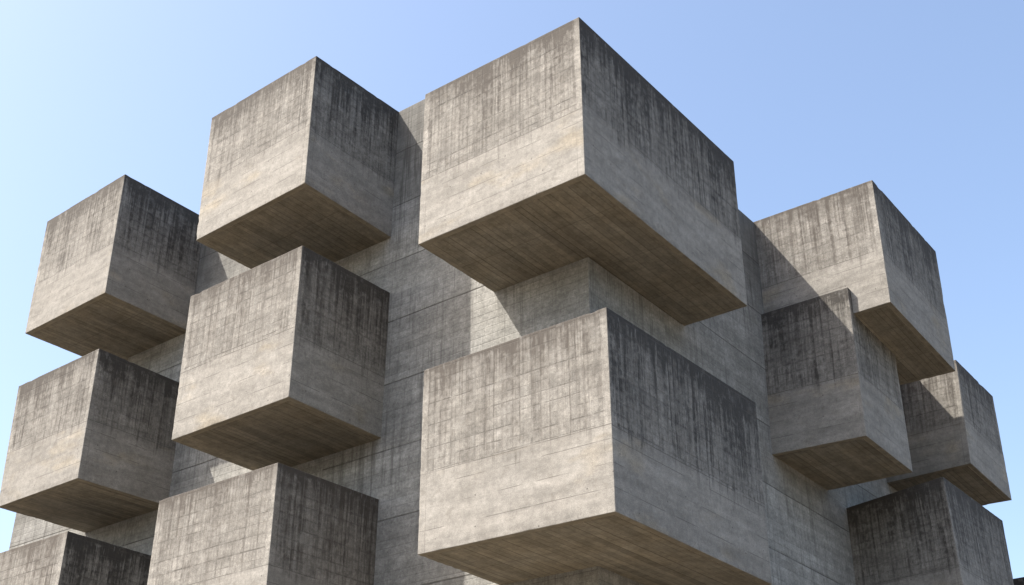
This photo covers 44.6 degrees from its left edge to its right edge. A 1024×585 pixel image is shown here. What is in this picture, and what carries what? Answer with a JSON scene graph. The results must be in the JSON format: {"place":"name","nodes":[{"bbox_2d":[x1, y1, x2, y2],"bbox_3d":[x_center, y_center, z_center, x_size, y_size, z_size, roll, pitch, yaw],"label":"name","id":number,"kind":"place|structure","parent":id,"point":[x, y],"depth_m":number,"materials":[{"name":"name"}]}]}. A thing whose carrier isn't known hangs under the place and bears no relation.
{"place":"outdoors","nodes":[
{"label":"outdoors","id":0,"kind":"place"},
{"bbox_2d":[0,17,1023,584],"bbox_3d":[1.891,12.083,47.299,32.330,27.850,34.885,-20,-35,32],"label":"concrete building","id":1,"kind":"structure","parent":0,"point":[556,307],"depth_m":37.39,"materials":[{"name":"grey concrete"}]},
{"bbox_2d":[0,0,1023,578],"label":"sky","id":2,"kind":"structure","parent":0,"point":[808,101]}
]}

